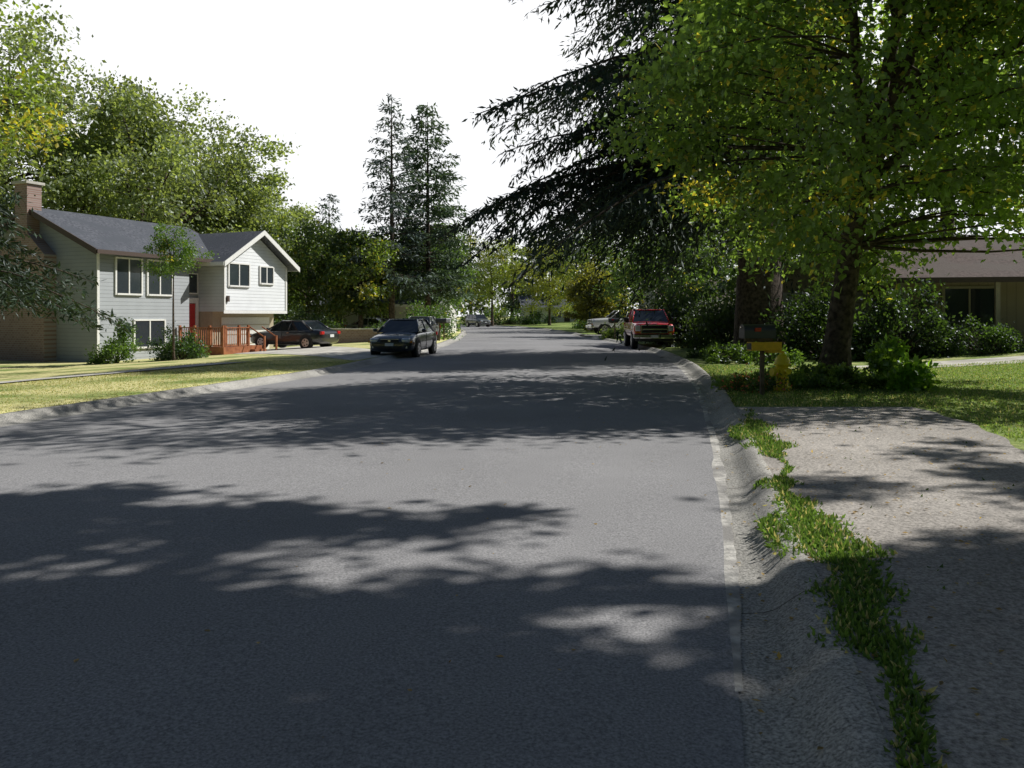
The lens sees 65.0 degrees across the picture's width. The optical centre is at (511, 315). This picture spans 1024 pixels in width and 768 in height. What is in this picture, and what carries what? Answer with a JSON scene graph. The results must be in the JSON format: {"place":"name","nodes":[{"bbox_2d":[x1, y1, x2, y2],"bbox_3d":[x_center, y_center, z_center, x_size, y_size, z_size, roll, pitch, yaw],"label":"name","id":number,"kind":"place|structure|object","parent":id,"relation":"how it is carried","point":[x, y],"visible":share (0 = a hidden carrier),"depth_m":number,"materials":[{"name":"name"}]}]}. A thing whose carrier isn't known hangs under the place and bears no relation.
{"place":"outdoors","nodes":[
{"label":"outdoors","id":0,"kind":"place"},
{"bbox_2d":[199,312,272,348],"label":"wing lower walls","id":1,"kind":"structure","parent":0,"point":[212,319],"depth_m":41.32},
{"bbox_2d":[221,317,268,348],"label":"garage door","id":2,"kind":"structure","parent":1,"relation":"attached to","point":[230,321],"depth_m":43.15,"materials":[{"name":"beige paint"}]},
{"bbox_2d":[235,346,398,360],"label":"driveway","id":3,"kind":"structure","parent":0,"point":[349,353],"depth_m":33.51,"materials":[{"name":"concrete"}]},
{"bbox_2d":[250,320,339,348],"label":"grey car","id":4,"kind":"object","parent":3,"relation":"on","point":[306,333],"visible":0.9,"depth_m":40.87,"materials":[{"name":"paint"}]},
{"bbox_2d":[0,325,744,767],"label":"road","id":5,"kind":"structure","parent":0,"point":[312,547],"depth_m":4.85,"materials":[{"name":"asphalt"}]},
{"bbox_2d":[368,318,437,356],"bbox_3d":[-4.250,0.867,32.004,2.115,1.501,4.712,0,0,7],"label":"dark sedan car","id":6,"kind":"object","parent":5,"relation":"on","point":[414,336],"visible":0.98,"depth_m":30.79,"materials":[{"name":"paint"}]},
{"bbox_2d":[465,314,490,326],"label":"grey suv","id":7,"kind":"object","parent":5,"relation":"on","point":[477,320],"visible":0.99,"depth_m":107.22,"materials":[{"name":"paint"}]},
{"bbox_2d":[623,309,675,348],"bbox_3d":[6.751,0.642,40.013,2.538,1.930,5.815,0,0,3],"label":"red pickup truck","id":8,"kind":"object","parent":5,"relation":"on","point":[634,324],"visible":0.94,"depth_m":37.81,"materials":[{"name":"paint"}]},
{"bbox_2d":[0,316,1023,449],"bbox_3d":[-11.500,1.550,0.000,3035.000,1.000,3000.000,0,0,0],"label":"ground","id":9,"kind":"structure","parent":0,"point":[15,370],"depth_m":20.75,"materials":[{"name":"green plant"}]},
{"bbox_2d":[0,254,55,361],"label":"chimney base","id":10,"kind":"object","parent":9,"relation":"on","point":[26,337],"visible":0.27,"depth_m":35.84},
{"bbox_2d":[0,235,55,255],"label":"roof","id":11,"kind":"structure","parent":10,"relation":"on","point":[32,242],"depth_m":35.89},
{"bbox_2d":[15,183,41,235],"bbox_3d":[-21.880,-4.751,36.333,0.800,2.298,0.700,0,0,23],"label":"chimney stack","id":12,"kind":"object","parent":11,"relation":"on","point":[30,191],"visible":0.71,"depth_m":36.05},
{"bbox_2d":[0,0,97,174],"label":"yellow maple tree","id":13,"kind":"object","parent":9,"relation":"on","point":[5,135],"visible":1,"depth_m":16.03,"materials":[{"name":"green plant"}]},
{"bbox_2d":[0,175,138,338],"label":"pine tree","id":14,"kind":"object","parent":9,"relation":"on","point":[13,280],"visible":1,"depth_m":26.49,"materials":[{"name":"green plant"}]},
{"bbox_2d":[0,0,176,219],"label":"broadleaf tree","id":15,"kind":"object","parent":9,"relation":"on","point":[20,37],"visible":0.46,"depth_m":47.84,"materials":[{"name":"green plant"}]},
{"bbox_2d":[0,221,188,361],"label":"walls","id":16,"kind":"structure","parent":9,"relation":"on","point":[74,342],"depth_m":35.80,"materials":[{"name":"grey"}]},
{"bbox_2d":[97,253,99,353],"bbox_3d":[-18.057,-0.150,35.047,0.038,5.300,0.120,0,0,23],"label":"corner board","id":17,"kind":"object","parent":16,"relation":"attached to","point":[98,293],"visible":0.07,"depth_m":35.04,"materials":[{"name":"white paint"}]},
{"bbox_2d":[33,208,212,258],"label":"roof","id":18,"kind":"structure","parent":16,"relation":"on","point":[107,233],"depth_m":37.83,"materials":[{"name":"grey"}]},
{"bbox_2d":[29,209,96,254],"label":"roof fascia","id":19,"kind":"structure","parent":18,"relation":"attached to","point":[69,235],"depth_m":35.10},
{"bbox_2d":[97,249,212,261],"bbox_3d":[-15.860,-2.750,38.802,0.047,0.180,9.650,0,0,23],"label":"roof gutter","id":20,"kind":"object","parent":18,"relation":"attached to","point":[113,252],"visible":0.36,"depth_m":36.12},
{"bbox_2d":[117,258,140,293],"bbox_3d":[-17.431,-1.775,36.536,0.028,1.550,1.350,0,0,23],"label":"window glass","id":21,"kind":"object","parent":16,"relation":"attached to","point":[122,277],"visible":1,"depth_m":36.45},
{"bbox_2d":[136,321,163,346],"bbox_3d":[-16.972,0.850,37.617,0.030,1.200,1.700,0,0,23],"label":"window glass","id":22,"kind":"object","parent":16,"relation":"attached to","point":[143,329],"visible":0.57,"depth_m":37.49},
{"bbox_2d":[149,261,170,294],"bbox_3d":[-16.737,-1.775,38.169,0.028,1.550,1.400,0,0,23],"label":"window glass","id":23,"kind":"object","parent":16,"relation":"attached to","point":[154,287],"visible":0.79,"depth_m":38.14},
{"bbox_2d":[84,317,143,364],"bbox_3d":[-16.600,1.114,33.544,2.364,2.092,1.892,0,0,0],"label":"garden shrub","id":24,"kind":"object","parent":9,"relation":"on","point":[115,348],"visible":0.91,"depth_m":33.45,"materials":[{"name":"green plant"}]},
{"bbox_2d":[0,362,238,382],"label":"footpath","id":25,"kind":"structure","parent":9,"relation":"on","point":[191,365],"depth_m":22.93,"materials":[{"name":"concrete"}]},
{"bbox_2d":[26,74,265,233],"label":"broadleaf tree","id":26,"kind":"object","parent":9,"relation":"on","point":[158,156],"visible":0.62,"depth_m":50.01,"materials":[{"name":"green plant"}]},
{"bbox_2d":[78,77,271,224],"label":"broadleaf tree","id":27,"kind":"object","parent":9,"relation":"on","point":[195,105],"visible":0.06,"depth_m":62.25,"materials":[{"name":"green plant"}]},
{"bbox_2d":[0,359,356,412],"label":"lawn grass","id":28,"kind":"structure","parent":9,"relation":"on","point":[41,383],"depth_m":18.96,"materials":[{"name":"green plant"}]},
{"bbox_2d":[137,219,219,360],"bbox_3d":[-14.108,-0.889,33.455,2.886,6.137,3.247,0,0,0],"label":"ornamental tree","id":29,"kind":"object","parent":9,"relation":"on","point":[172,262],"visible":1,"depth_m":33.24,"materials":[{"name":"green plant"}]},
{"bbox_2d":[145,319,212,361],"bbox_3d":[-14.267,1.098,34.372,2.762,1.889,2.355,0,0,0],"label":"garden shrub","id":30,"kind":"object","parent":9,"relation":"on","point":[191,347],"visible":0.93,"depth_m":34.10,"materials":[{"name":"green plant"}]},
{"bbox_2d":[189,266,197,303],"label":"entry walls","id":31,"kind":"structure","parent":9,"relation":"on","point":[193,295],"depth_m":41.07,"materials":[{"name":"grey"}]},
{"bbox_2d":[189,274,196,292],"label":"transom glass","id":32,"kind":"object","parent":31,"relation":"attached to","point":[193,284],"visible":0.64,"depth_m":41.00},
{"bbox_2d":[178,325,277,355],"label":"wooden deck","id":33,"kind":"structure","parent":9,"relation":"on","point":[223,348],"depth_m":38.71,"materials":[{"name":"brown wood"}]},
{"bbox_2d":[0,328,466,426],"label":"kerb","id":34,"kind":"structure","parent":9,"relation":"on","point":[31,415],"depth_m":15.72,"materials":[{"name":"concrete"}]},
{"bbox_2d":[155,115,314,314],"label":"broadleaf tree","id":35,"kind":"object","parent":9,"relation":"on","point":[260,199],"visible":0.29,"depth_m":58.53,"materials":[{"name":"green plant"}]},
{"bbox_2d":[198,239,286,311],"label":"wing upper walls","id":36,"kind":"structure","parent":9,"relation":"on","point":[256,296],"depth_m":42.42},
{"bbox_2d":[192,231,262,262],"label":"wing roof","id":37,"kind":"structure","parent":36,"relation":"on","point":[225,246],"depth_m":42.36,"materials":[{"name":"grey"}]},
{"bbox_2d":[224,230,264,265],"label":"wing roof fascia","id":38,"kind":"structure","parent":37,"relation":"attached to","point":[243,248],"depth_m":41.30,"materials":[{"name":"white paint"}]},
{"bbox_2d":[230,264,248,285],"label":"wing window glass","id":39,"kind":"object","parent":36,"relation":"attached to","point":[234,274],"visible":0.93,"depth_m":41.76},
{"bbox_2d":[223,310,286,313],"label":"overhang trim","id":40,"kind":"structure","parent":36,"relation":"attached to","point":[253,312],"depth_m":42.66,"materials":[{"name":"white paint"}]},
{"bbox_2d":[261,267,272,282],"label":"wing window glass","id":41,"kind":"object","parent":36,"relation":"attached to","point":[269,275],"visible":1,"depth_m":43.68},
{"bbox_2d":[260,235,297,270],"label":"wing roof","id":42,"kind":"structure","parent":36,"relation":"on","point":[277,253],"depth_m":44.34,"materials":[{"name":"grey"}]},
{"bbox_2d":[265,231,299,271],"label":"wing roof fascia","id":43,"kind":"structure","parent":42,"relation":"attached to","point":[281,250],"depth_m":44.05,"materials":[{"name":"white paint"}]},
{"bbox_2d":[273,224,320,322],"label":"street tree","id":44,"kind":"object","parent":9,"relation":"on","point":[289,303],"visible":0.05,"depth_m":65.16,"materials":[{"name":"green plant"}]},
{"bbox_2d":[259,190,342,321],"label":"broadleaf tree","id":45,"kind":"object","parent":9,"relation":"on","point":[302,210],"visible":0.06,"depth_m":75.84,"materials":[{"name":"green plant"}]},
{"bbox_2d":[273,305,342,345],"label":"garden shrub","id":46,"kind":"object","parent":9,"relation":"on","point":[310,317],"visible":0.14,"depth_m":50.74,"materials":[{"name":"green plant"}]},
{"bbox_2d":[256,215,362,327],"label":"street tree","id":47,"kind":"object","parent":9,"relation":"on","point":[320,240],"visible":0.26,"depth_m":57.62,"materials":[{"name":"green plant"}]},
{"bbox_2d":[313,194,340,292],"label":"spruce tree","id":48,"kind":"object","parent":9,"relation":"on","point":[326,207],"visible":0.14,"depth_m":72.00,"materials":[{"name":"green plant"}]},
{"bbox_2d":[290,227,405,327],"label":"street tree","id":49,"kind":"object","parent":9,"relation":"on","point":[377,252],"visible":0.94,"depth_m":54.57,"materials":[{"name":"green plant"}]},
{"bbox_2d":[333,330,381,343],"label":"wall","id":50,"kind":"structure","parent":9,"relation":"on","point":[350,336],"depth_m":47.35,"materials":[{"name":"brick"}]},
{"bbox_2d":[344,318,386,328],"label":"blue car","id":51,"kind":"object","parent":9,"relation":"on","point":[366,322],"visible":0.21,"depth_m":61.48,"materials":[{"name":"paint"}]},
{"bbox_2d":[317,304,455,332],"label":"walls","id":52,"kind":"structure","parent":9,"relation":"on","point":[354,317],"depth_m":65.45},
{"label":"gable wall","id":53,"kind":"object","parent":52,"relation":"on","visible":0},
{"bbox_2d":[311,285,443,304],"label":"roof","id":54,"kind":"structure","parent":53,"relation":"on","point":[402,301],"depth_m":64.81,"materials":[{"name":"grey"}]},
{"bbox_2d":[327,94,452,318],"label":"spruce tree","id":55,"kind":"object","parent":9,"relation":"on","point":[392,189],"visible":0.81,"depth_m":55.88,"materials":[{"name":"green plant"}]},
{"bbox_2d":[409,316,440,339],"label":"silver car","id":56,"kind":"object","parent":9,"relation":"on","point":[432,321],"visible":0.17,"depth_m":46.81,"materials":[{"name":"paint"}]},
{"bbox_2d":[400,295,462,339],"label":"garden shrub","id":57,"kind":"object","parent":9,"relation":"on","point":[432,312],"visible":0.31,"depth_m":50.48,"materials":[{"name":"green plant"}]},
{"bbox_2d":[380,102,484,313],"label":"spruce tree","id":58,"kind":"object","parent":9,"relation":"on","point":[443,212],"visible":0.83,"depth_m":58.43,"materials":[{"name":"green plant"}]},
{"bbox_2d":[388,220,483,326],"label":"street tree","id":59,"kind":"object","parent":9,"relation":"on","point":[444,314],"visible":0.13,"depth_m":65.17,"materials":[{"name":"green plant"}]},
{"bbox_2d":[461,219,491,314],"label":"fir tree","id":60,"kind":"object","parent":9,"relation":"on","point":[468,235],"visible":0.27,"depth_m":135.74,"materials":[{"name":"green plant"}]},
{"bbox_2d":[461,233,531,325],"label":"street tree","id":61,"kind":"object","parent":9,"relation":"on","point":[502,256],"visible":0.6,"depth_m":120.30,"materials":[{"name":"green plant"}]},
{"bbox_2d":[458,305,557,325],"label":"garden shrub","id":62,"kind":"object","parent":9,"relation":"on","point":[512,320],"visible":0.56,"depth_m":128.19,"materials":[{"name":"green plant"}]},
{"bbox_2d":[494,212,532,316],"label":"fir tree","id":63,"kind":"object","parent":9,"relation":"on","point":[511,300],"visible":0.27,"depth_m":139.89,"materials":[{"name":"green plant"}]},
{"bbox_2d":[504,230,542,309],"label":"fir tree","id":64,"kind":"object","parent":9,"relation":"on","point":[524,294],"visible":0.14,"depth_m":145.91,"materials":[{"name":"green plant"}]},
{"bbox_2d":[502,238,582,324],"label":"street tree","id":65,"kind":"object","parent":9,"relation":"on","point":[542,286],"visible":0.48,"depth_m":117.33,"materials":[{"name":"green plant"}]},
{"bbox_2d":[291,234,798,320],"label":"distant trees","id":66,"kind":"object","parent":9,"relation":"on","point":[531,295],"visible":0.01,"depth_m":167.01,"materials":[{"name":"green plant"}]},
{"bbox_2d":[74,387,1023,752],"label":"fallen leaves","id":67,"kind":"object","parent":9,"relation":"on","point":[810,557],"visible":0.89,"depth_m":5.23,"materials":[{"name":"brown plant"}]},
{"bbox_2d":[520,308,580,323],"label":"walls","id":68,"kind":"structure","parent":9,"relation":"on","point":[544,311],"depth_m":133.40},
{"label":"gable wall","id":69,"kind":"object","parent":68,"relation":"on","visible":0},
{"bbox_2d":[519,296,572,306],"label":"roof","id":70,"kind":"structure","parent":69,"relation":"attached to","point":[523,300],"depth_m":134.71,"materials":[{"name":"grey"}]},
{"bbox_2d":[535,220,638,320],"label":"roadside tree","id":71,"kind":"object","parent":9,"relation":"on","point":[571,273],"visible":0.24,"depth_m":97.42,"materials":[{"name":"green plant"}]},
{"bbox_2d":[560,268,626,331],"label":"roadside tree","id":72,"kind":"object","parent":9,"relation":"on","point":[577,290],"visible":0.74,"depth_m":71.11,"materials":[{"name":"green plant"}]},
{"bbox_2d":[565,261,629,313],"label":"roadside tree","id":73,"kind":"object","parent":9,"relation":"on","point":[589,266],"visible":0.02,"depth_m":84.34,"materials":[{"name":"green plant"}]},
{"bbox_2d":[596,322,623,339],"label":"garden shrub","id":74,"kind":"object","parent":9,"relation":"on","point":[608,333],"visible":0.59,"depth_m":51.99,"materials":[{"name":"green plant"}]},
{"bbox_2d":[565,199,711,309],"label":"roadside tree","id":75,"kind":"object","parent":9,"relation":"on","point":[616,259],"depth_m":79.40,"materials":[{"name":"green plant"}]},
{"bbox_2d":[584,214,736,317],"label":"roadside tree","id":76,"kind":"object","parent":9,"relation":"on","point":[612,292],"visible":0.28,"depth_m":56.25,"materials":[{"name":"green plant"}]},
{"bbox_2d":[456,324,896,767],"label":"kerb","id":77,"kind":"structure","parent":9,"relation":"on","point":[831,710],"depth_m":3.66,"materials":[{"name":"concrete"}]},
{"bbox_2d":[681,369,743,690],"bbox_3d":[3.143,1.591,13.622,0.419,0.002,20.925,0,0,11],"label":"gutter lip","id":78,"kind":"object","parent":77,"relation":"on","point":[731,573],"visible":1,"depth_m":5.32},
{"bbox_2d":[635,265,725,345],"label":"dark shrub","id":79,"kind":"object","parent":9,"relation":"on","point":[676,310],"visible":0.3,"depth_m":41.02,"materials":[{"name":"green plant"}]},
{"bbox_2d":[423,0,966,360],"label":"fir tree","id":80,"kind":"object","parent":9,"relation":"on","point":[620,196],"visible":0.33,"depth_m":28.26,"materials":[{"name":"green plant"}]},
{"bbox_2d":[661,287,786,349],"bbox_3d":[9.382,-0.036,34.705,5.296,3.481,6.171,0,0,0],"label":"dark shrub","id":81,"kind":"object","parent":9,"relation":"on","point":[717,326],"visible":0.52,"depth_m":34.24,"materials":[{"name":"green plant"}]},
{"bbox_2d":[683,339,805,365],"bbox_3d":[7.712,1.223,26.574,3.467,0.867,6.396,0,0,0],"label":"ivy bed","id":82,"kind":"object","parent":9,"relation":"on","point":[716,352],"visible":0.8,"depth_m":25.42,"materials":[{"name":"green plant"}]},
{"bbox_2d":[715,363,792,392],"bbox_3d":[4.768,1.279,15.860,1.405,0.674,1.090,0,0,34],"label":"flower bed","id":83,"kind":"object","parent":9,"relation":"on","point":[740,381],"visible":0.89,"depth_m":15.78,"materials":[{"name":"green plant"}]},
{"bbox_2d":[739,324,783,394],"bbox_3d":[4.670,0.931,15.079,0.785,1.537,0.286,0,0,-8],"label":"mailbox","id":84,"kind":"object","parent":9,"relation":"on","point":[761,333],"visible":0.89,"depth_m":15.01,"materials":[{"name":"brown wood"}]},
{"bbox_2d":[769,353,791,391],"bbox_3d":[5.316,1.153,15.891,0.410,0.875,0.450,0,0,-15],"label":"fire hydrant","id":85,"kind":"object","parent":9,"relation":"on","point":[782,363],"visible":0.81,"depth_m":15.79,"materials":[{"name":"metal"}]},
{"bbox_2d":[700,169,881,313],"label":"roadside tree","id":86,"kind":"object","parent":9,"relation":"on","point":[732,286],"visible":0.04,"depth_m":45.03,"materials":[{"name":"green plant"}]},
{"bbox_2d":[576,0,1023,369],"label":"maple tree","id":87,"kind":"object","parent":9,"relation":"on","point":[939,85],"visible":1,"depth_m":16.07,"materials":[{"name":"green plant"}]},
{"bbox_2d":[710,354,890,390],"bbox_3d":[6.159,1.204,16.820,4.124,0.833,1.993,0,0,0],"label":"ivy bed","id":88,"kind":"object","parent":9,"relation":"on","point":[821,374],"visible":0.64,"depth_m":16.37,"materials":[{"name":"green plant"}]},
{"bbox_2d":[758,270,878,360],"bbox_3d":[10.504,0.022,27.558,4.310,3.259,3.900,0,0,25],"label":"dark shrub","id":89,"kind":"object","parent":9,"relation":"on","point":[816,320],"visible":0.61,"depth_m":27.03,"materials":[{"name":"green plant"}]},
{"bbox_2d":[699,364,949,407],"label":"lawn grass","id":90,"kind":"structure","parent":9,"relation":"on","point":[726,368],"depth_m":14.69,"materials":[{"name":"green plant"}]},
{"bbox_2d":[782,283,868,348],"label":"walls","id":91,"kind":"structure","parent":9,"relation":"on","point":[789,286],"depth_m":35.09,"materials":[{"name":"beige paint"}]},
{"bbox_2d":[782,257,868,283],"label":"gable wall","id":92,"kind":"structure","parent":91,"relation":"on","point":[806,277],"depth_m":35.09,"materials":[{"name":"beige paint"}]},
{"bbox_2d":[783,292,869,342],"bbox_3d":[13.973,0.100,34.794,4.500,2.200,0.058,0,0,12],"label":"garage door","id":93,"kind":"structure","parent":91,"relation":"attached to","point":[860,294],"depth_m":34.59,"materials":[{"name":"beige paint"}]},
{"bbox_2d":[727,409,951,767],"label":"weed strip","id":94,"kind":"object","parent":9,"relation":"on","point":[866,596],"visible":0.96,"depth_m":4.28,"materials":[{"name":"green plant"}]},
{"bbox_2d":[736,407,1023,767],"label":"asphalt shoulder","id":95,"kind":"object","parent":9,"relation":"on","point":[966,736],"visible":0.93,"depth_m":5.31},
{"bbox_2d":[861,334,941,392],"bbox_3d":[7.678,1.014,15.985,1.704,1.326,1.484,0,0,0],"label":"laurel shrub","id":96,"kind":"object","parent":9,"relation":"on","point":[915,374],"visible":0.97,"depth_m":15.71,"materials":[{"name":"green plant"}]},
{"bbox_2d":[851,275,969,360],"bbox_3d":[13.019,0.130,26.982,4.737,3.042,3.310,0,0,0],"label":"dark shrub","id":97,"kind":"object","parent":9,"relation":"on","point":[932,338],"visible":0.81,"depth_m":26.44,"materials":[{"name":"green plant"}]},
{"bbox_2d":[808,359,1023,442],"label":"lawn grass","id":98,"kind":"structure","parent":9,"relation":"on","point":[979,390],"depth_m":15.23,"materials":[{"name":"green plant"}]},
{"bbox_2d":[828,23,1023,290],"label":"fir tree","id":99,"kind":"object","parent":9,"relation":"on","point":[972,233],"visible":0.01,"depth_m":37.32,"materials":[{"name":"green plant"}]},
{"bbox_2d":[870,282,1023,349],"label":"walls","id":100,"kind":"structure","parent":9,"relation":"on","point":[1012,304],"depth_m":28.34,"materials":[{"name":"beige"}]},
{"bbox_2d":[945,289,993,329],"bbox_3d":[16.251,-0.225,28.548,1.600,1.450,0.028,0,0,12],"label":"window glass","id":101,"kind":"object","parent":100,"relation":"attached to","point":[982,305],"visible":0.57,"depth_m":28.52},
{"bbox_2d":[945,286,993,288],"bbox_3d":[16.247,-1.000,28.529,1.600,0.100,0.066,0,0,12],"label":"window frame","id":102,"kind":"object","parent":100,"relation":"attached to","point":[971,287],"visible":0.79,"depth_m":28.50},
{"bbox_3d":[22.803,-2.176,31.235,15.900,1.448,7.850,0,0,12],"label":"gable wall","id":103,"kind":"object","parent":100,"relation":"on","visible":0},
{"bbox_2d":[868,236,1023,277],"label":"roof","id":104,"kind":"structure","parent":103,"relation":"on","point":[999,264],"depth_m":28.98,"materials":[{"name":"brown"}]},
{"bbox_2d":[891,277,1023,282],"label":"roof gutter","id":105,"kind":"object","parent":104,"relation":"attached to","point":[975,279],"depth_m":27.45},
{"bbox_2d":[938,313,1023,355],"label":"foundation shrub","id":106,"kind":"object","parent":9,"relation":"on","point":[1006,339],"visible":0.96,"depth_m":25.98,"materials":[{"name":"green plant"}]},
{"bbox_2d":[994,282,999,349],"bbox_3d":[16.608,0.250,27.486,0.140,2.900,0.140,0,0,12],"label":"porch post","id":107,"kind":"object","parent":9,"relation":"on","point":[996,302],"visible":0.43,"depth_m":27.43,"materials":[{"name":"beige paint"}]},
{"bbox_2d":[0,0,1023,316],"label":"sky","id":108,"kind":"structure","parent":0,"point":[320,71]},
{"bbox_2d":[579,334,601,335],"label":"driveway","id":109,"kind":"structure","parent":0,"point":[592,334],"depth_m":62.67,"materials":[{"name":"concrete"}]},
{"bbox_2d":[586,310,628,333],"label":"white pickup truck","id":110,"kind":"object","parent":109,"relation":"on","point":[596,325],"visible":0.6,"depth_m":61.95,"materials":[{"name":"paint"}]},
{"bbox_2d":[746,356,1023,368],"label":"driveway","id":111,"kind":"structure","parent":0,"point":[982,360],"depth_m":23.55,"materials":[{"name":"concrete"}]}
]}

